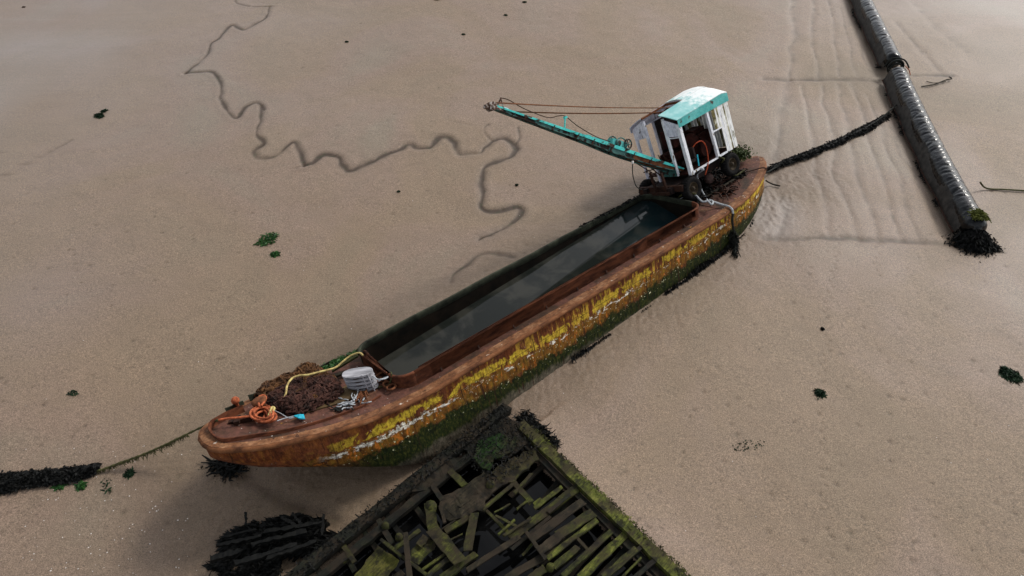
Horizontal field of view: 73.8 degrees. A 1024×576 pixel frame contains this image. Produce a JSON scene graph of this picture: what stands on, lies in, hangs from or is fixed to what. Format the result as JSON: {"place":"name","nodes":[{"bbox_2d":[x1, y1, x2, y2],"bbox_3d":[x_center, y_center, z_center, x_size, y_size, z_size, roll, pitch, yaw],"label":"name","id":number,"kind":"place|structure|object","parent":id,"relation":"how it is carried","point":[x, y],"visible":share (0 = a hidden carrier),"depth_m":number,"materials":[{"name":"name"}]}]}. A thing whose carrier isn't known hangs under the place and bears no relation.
{"place":"outdoors","nodes":[
{"label":"outdoors","id":0,"kind":"place"},
{"bbox_2d":[0,0,1023,575],"bbox_3d":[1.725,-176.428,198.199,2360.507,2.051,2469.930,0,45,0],"label":"mud flat","id":1,"kind":"structure","parent":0,"point":[152,296],"depth_m":22.15,"materials":[{"name":"beige sand"}]},
{"bbox_2d":[0,462,101,494],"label":"seaweed","id":2,"kind":"object","parent":1,"relation":"on","point":[13,481],"visible":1,"depth_m":16.45,"materials":[{"name":"black plant"}]},
{"bbox_2d":[49,483,68,491],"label":"seaweed","id":3,"kind":"object","parent":1,"relation":"on","point":[58,487],"visible":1,"depth_m":16.37,"materials":[{"name":"green plant"}]},
{"bbox_2d":[66,390,78,395],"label":"seaweed","id":4,"kind":"object","parent":1,"relation":"on","point":[72,392],"visible":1,"depth_m":18.34,"materials":[{"name":"green plant"}]},
{"bbox_2d":[73,480,87,491],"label":"seaweed","id":5,"kind":"object","parent":1,"relation":"on","point":[80,485],"visible":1,"depth_m":16.40,"materials":[{"name":"green plant"}]},
{"bbox_2d":[93,111,103,118],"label":"seaweed","id":6,"kind":"object","parent":1,"relation":"on","point":[99,115],"visible":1,"depth_m":28.27,"materials":[{"name":"green plant"}]},
{"bbox_2d":[100,478,111,493],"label":"seaweed","id":7,"kind":"object","parent":1,"relation":"on","point":[106,486],"visible":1,"depth_m":16.39,"materials":[{"name":"plant"}]},
{"bbox_2d":[122,466,135,479],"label":"seaweed","id":8,"kind":"object","parent":1,"relation":"on","point":[128,473],"visible":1,"depth_m":16.65,"materials":[{"name":"green plant"}]},
{"bbox_2d":[198,455,256,483],"bbox_3d":[-7.028,4.365,16.742,1.551,0.333,1.009,16,47,15],"label":"seaweed clump","id":9,"kind":"object","parent":1,"relation":"on","point":[229,470],"visible":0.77,"depth_m":16.71,"materials":[{"name":"black plant"}]},
{"bbox_2d":[253,239,275,246],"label":"seaweed","id":10,"kind":"object","parent":1,"relation":"on","point":[263,243],"visible":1,"depth_m":22.65,"materials":[{"name":"green plant"}]},
{"bbox_2d":[258,232,278,244],"bbox_3d":[-8.155,-1.649,22.863,0.769,0.193,0.804,0,45,0],"label":"seaweed","id":11,"kind":"object","parent":1,"relation":"on","point":[273,237],"visible":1,"depth_m":22.84,"materials":[{"name":"green plant"}]},
{"bbox_2d":[202,512,336,575],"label":"weed heap","id":12,"kind":"object","parent":1,"relation":"on","point":[278,540],"visible":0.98,"depth_m":15.20,"materials":[{"name":"black plant"}]},
{"bbox_2d":[269,251,280,257],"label":"seaweed","id":13,"kind":"object","parent":1,"relation":"on","point":[274,254],"visible":1,"depth_m":22.25,"materials":[{"name":"green plant"}]},
{"bbox_2d":[198,156,766,466],"bbox_3d":[1.453,0.296,20.454,20.683,3.304,3.624,-29,32,-29],"label":"barge","id":14,"kind":"object","parent":1,"relation":"on","point":[423,412],"visible":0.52,"depth_m":17.96,"materials":[{"name":"orange paint"}]},
{"bbox_2d":[97,394,277,473],"bbox_3d":[-9.288,3.705,15.995,8.035,2.446,1.049,-4,45,-4],"label":"mooring rope","id":15,"kind":"object","parent":14,"relation":"attached to","point":[254,412],"visible":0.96,"depth_m":15.98,"materials":[{"name":"orange fabric"}]},
{"bbox_2d":[253,362,335,397],"bbox_3d":[-5.372,2.438,16.900,1.904,0.883,1.181,-26,51,-24],"label":"chain","id":16,"kind":"object","parent":14,"relation":"on","point":[266,387],"visible":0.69,"depth_m":16.76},
{"bbox_2d":[294,414,304,419],"bbox_3d":[-4.772,2.927,15.465,0.271,0.200,0.184,25,50,23],"label":"plastic scrap","id":17,"kind":"object","parent":14,"relation":"on","point":[300,416],"visible":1,"depth_m":15.40,"materials":[{"name":"blue plastic"}]},
{"bbox_2d":[266,374,344,414],"bbox_3d":[-4.948,2.597,16.439,1.779,1.074,1.563,-28,51,-25],"label":"chain","id":18,"kind":"object","parent":14,"relation":"on","point":[326,389],"visible":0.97,"depth_m":16.05,"materials":[{"name":"brown metal"}]},
{"bbox_2d":[295,373,317,397],"bbox_3d":[-5.022,2.410,16.349,0.470,0.403,1.160,-22,49,-21],"label":"anchor","id":19,"kind":"object","parent":18,"relation":"on","point":[304,378],"visible":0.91,"depth_m":16.29,"materials":[{"name":"metal"}]},
{"bbox_2d":[284,352,362,395],"bbox_3d":[-4.734,2.092,16.681,0.691,0.507,2.314,30,52,27],"label":"yellow rope","id":20,"kind":"object","parent":18,"relation":"on","point":[321,371],"visible":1,"depth_m":16.73,"materials":[{"name":"yellow fabric"}]},
{"bbox_2d":[335,371,343,377],"bbox_3d":[-4.276,2.165,17.211,0.511,0.135,0.146,-12,46,-12],"label":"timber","id":21,"kind":"object","parent":14,"relation":"on","point":[339,374],"visible":0.34,"depth_m":17.16,"materials":[{"name":"brown wood"}]},
{"bbox_2d":[328,405,353,411],"bbox_3d":[-3.959,2.783,15.812,0.668,0.174,0.260,0,45,0],"label":"dark cord","id":22,"kind":"object","parent":14,"relation":"on","point":[336,409],"visible":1,"depth_m":15.77,"materials":[{"name":"black fabric"}]},
{"bbox_2d":[332,354,357,372],"bbox_3d":[-4.279,1.929,17.488,0.755,0.278,0.114,-21,49,-20],"label":"timber","id":23,"kind":"object","parent":14,"relation":"on","point":[354,357],"visible":0.82,"depth_m":17.46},
{"bbox_2d":[336,389,371,409],"bbox_3d":[-3.773,2.657,16.004,0.747,0.352,0.715,-28,51,-25],"label":"frayed rope","id":24,"kind":"object","parent":14,"relation":"on","point":[347,402],"visible":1,"depth_m":15.96,"materials":[{"name":"white fabric"}]},
{"bbox_2d":[355,389,368,403],"bbox_3d":[-3.560,2.577,16.153,0.367,0.333,0.577,-17,48,-17],"label":"rusty wire","id":25,"kind":"object","parent":14,"relation":"on","point":[360,395],"visible":1,"depth_m":16.15,"materials":[{"name":"brown metal"}]},
{"bbox_2d":[342,367,388,391],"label":"basket","id":26,"kind":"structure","parent":14,"relation":"on","point":[362,378],"depth_m":16.37,"materials":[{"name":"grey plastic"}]},
{"bbox_2d":[376,372,396,390],"bbox_3d":[-3.107,2.363,16.622,0.480,0.454,0.766,-20,48,-19],"label":"shackle","id":27,"kind":"object","parent":14,"relation":"on","point":[384,381],"visible":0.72,"depth_m":16.48,"materials":[{"name":"brown metal"}]},
{"bbox_2d":[378,201,678,374],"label":"water","id":28,"kind":"structure","parent":14,"relation":"in","point":[622,230],"depth_m":20.64,"materials":[{"name":"grey liquid"}]},
{"bbox_2d":[483,87,739,200],"bbox_3d":[3.338,-4.661,21.822,8.786,5.449,2.231,-31,21,-28],"label":"mobile crane","id":29,"kind":"object","parent":14,"relation":"on","point":[694,131],"visible":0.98,"depth_m":22.84,"materials":[{"name":"metal"}]},
{"bbox_2d":[631,161,641,189],"bbox_3d":[3.940,-3.581,21.863,0.222,0.875,0.558,-31,53,-27],"label":"hanging line","id":30,"kind":"object","parent":29,"relation":"hanging from","point":[632,162],"visible":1,"depth_m":21.79,"materials":[{"name":"grey fabric"}]},
{"bbox_2d":[696,168,705,196],"bbox_3d":[6.340,-3.596,22.872,0.191,1.014,0.751,-16,47,-15],"label":"grey hose","id":31,"kind":"object","parent":29,"relation":"hanging from","point":[701,169],"visible":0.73,"depth_m":22.95,"materials":[{"name":"rubber"}]},
{"bbox_2d":[704,173,713,183],"bbox_3d":[6.818,-3.806,23.664,0.334,0.364,0.324,0,45,0],"label":"float","id":32,"kind":"object","parent":14,"relation":"on","point":[708,178],"visible":0.97,"depth_m":23.55,"materials":[{"name":"brown plastic"}]},
{"bbox_2d":[695,195,740,257],"bbox_3d":[6.855,-2.100,22.504,0.798,1.742,2.381,-27,51,-24],"label":"stern rope","id":33,"kind":"object","parent":14,"relation":"attached to","point":[734,239],"visible":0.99,"depth_m":22.25,"materials":[{"name":"grey fabric"}]},
{"bbox_2d":[707,179,734,196],"bbox_3d":[7.120,-3.409,23.274,1.445,0.112,0.072,-29,52,-26],"label":"pole","id":34,"kind":"object","parent":14,"relation":"on","point":[726,184],"visible":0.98,"depth_m":23.32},
{"bbox_2d":[703,170,740,200],"bbox_3d":[7.272,-3.646,23.638,1.382,0.885,3.046,0,45,0],"label":"cable tangle","id":35,"kind":"object","parent":14,"relation":"on","point":[721,181],"visible":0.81,"depth_m":23.27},
{"bbox_2d":[719,156,744,175],"bbox_3d":[7.551,-4.268,23.482,1.228,0.913,0.367,-12,46,-12],"label":"hose","id":36,"kind":"object","parent":14,"relation":"on","point":[723,158],"visible":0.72,"depth_m":23.46,"materials":[{"name":"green rubber"}]},
{"bbox_2d":[728,142,756,161],"bbox_3d":[8.115,-4.928,24.718,1.499,0.828,1.173,0,45,0],"label":"plant","id":37,"kind":"object","parent":14,"relation":"on","point":[741,153],"visible":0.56,"depth_m":24.65,"materials":[{"name":"green plant"}]},
{"bbox_2d":[735,167,767,174],"bbox_3d":[8.801,-4.093,24.430,2.096,0.905,0.575,-28,51,-25],"label":"stern warp","id":38,"kind":"object","parent":14,"relation":"attached to","point":[755,169],"visible":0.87,"depth_m":24.03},
{"bbox_2d":[279,403,690,575],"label":"timber hulk","id":39,"kind":"object","parent":1,"relation":"on","point":[497,433],"visible":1,"depth_m":15.54,"materials":[{"name":"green wood"}]},
{"bbox_2d":[332,450,647,575],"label":"water","id":40,"kind":"structure","parent":39,"relation":"in","point":[487,539],"depth_m":15.75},
{"bbox_2d":[24,56,1021,575],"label":"shells","id":41,"kind":"object","parent":1,"relation":"on","point":[178,520],"visible":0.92,"depth_m":15.96},
{"bbox_2d":[734,439,764,451],"bbox_3d":[5.988,3.967,17.244,0.852,0.053,0.319,-6,45,-6],"label":"seaweed","id":42,"kind":"object","parent":1,"relation":"on","point":[748,447],"visible":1,"depth_m":17.23,"materials":[{"name":"plant"}]},
{"bbox_2d":[814,388,827,399],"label":"seaweed","id":43,"kind":"object","parent":1,"relation":"on","point":[819,392],"visible":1,"depth_m":18.36,"materials":[{"name":"green plant"}]},
{"bbox_2d":[767,112,891,172],"bbox_3d":[12.696,-5.745,26.832,7.606,0.250,0.658,-25,50,-23],"label":"seaweed","id":44,"kind":"object","parent":1,"relation":"on","point":[872,125],"visible":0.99,"depth_m":26.63,"materials":[{"name":"black plant"}]},
{"bbox_2d":[850,0,901,68],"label":"floating boom","id":45,"kind":"object","parent":1,"relation":"on","point":[877,35],"visible":0.96,"depth_m":32.83,"materials":[{"name":"grey fabric"}]},
{"bbox_2d":[884,57,909,71],"bbox_3d":[17.165,-9.889,30.490,1.040,0.774,0.349,6,45,6],"label":"rope coupling","id":46,"kind":"object","parent":1,"relation":"on","point":[901,63],"visible":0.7,"depth_m":30.32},
{"bbox_2d":[882,67,987,232],"bbox_3d":[15.968,-5.669,26.460,1.193,0.955,11.008,6,45,6],"label":"floating boom","id":47,"kind":"object","parent":1,"relation":"on","point":[954,201],"visible":0.98,"depth_m":25.44,"materials":[{"name":"grey fabric"}]},
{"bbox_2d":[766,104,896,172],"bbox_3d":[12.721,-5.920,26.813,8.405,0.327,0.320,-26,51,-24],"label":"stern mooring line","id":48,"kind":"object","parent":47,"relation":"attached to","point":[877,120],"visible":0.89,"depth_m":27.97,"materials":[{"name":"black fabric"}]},
{"bbox_2d":[966,207,991,223],"bbox_3d":[15.461,-2.351,22.559,0.903,0.340,0.774,0,45,0],"label":"seaweed","id":49,"kind":"object","parent":47,"relation":"on","point":[979,213],"visible":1,"depth_m":22.45,"materials":[{"name":"green plant"}]},
{"bbox_2d":[921,76,951,86],"bbox_3d":[18.834,-9.159,30.303,1.690,0.126,0.405,-10,46,-9],"label":"twig","id":50,"kind":"object","parent":1,"relation":"on","point":[937,82],"visible":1,"depth_m":30.28,"materials":[{"name":"brown wood"}]},
{"bbox_2d":[944,229,1003,262],"bbox_3d":[15.341,-1.500,22.548,1.927,0.780,1.702,0,45,0],"label":"seaweed","id":51,"kind":"object","parent":1,"relation":"on","point":[978,241],"visible":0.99,"depth_m":22.41,"materials":[{"name":"black plant"}]},
{"bbox_2d":[979,181,1023,190],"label":"rope","id":52,"kind":"object","parent":1,"relation":"on","point":[982,185],"visible":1,"depth_m":24.67,"materials":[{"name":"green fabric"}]},
{"bbox_2d":[999,366,1009,371],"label":"seaweed","id":53,"kind":"object","parent":1,"relation":"on","point":[1005,368],"visible":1,"depth_m":18.96,"materials":[{"name":"green plant"}]},
{"bbox_2d":[997,367,1023,383],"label":"seaweed","id":54,"kind":"object","parent":1,"relation":"on","point":[1007,375],"visible":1,"depth_m":18.78,"materials":[{"name":"green plant"}]}
]}

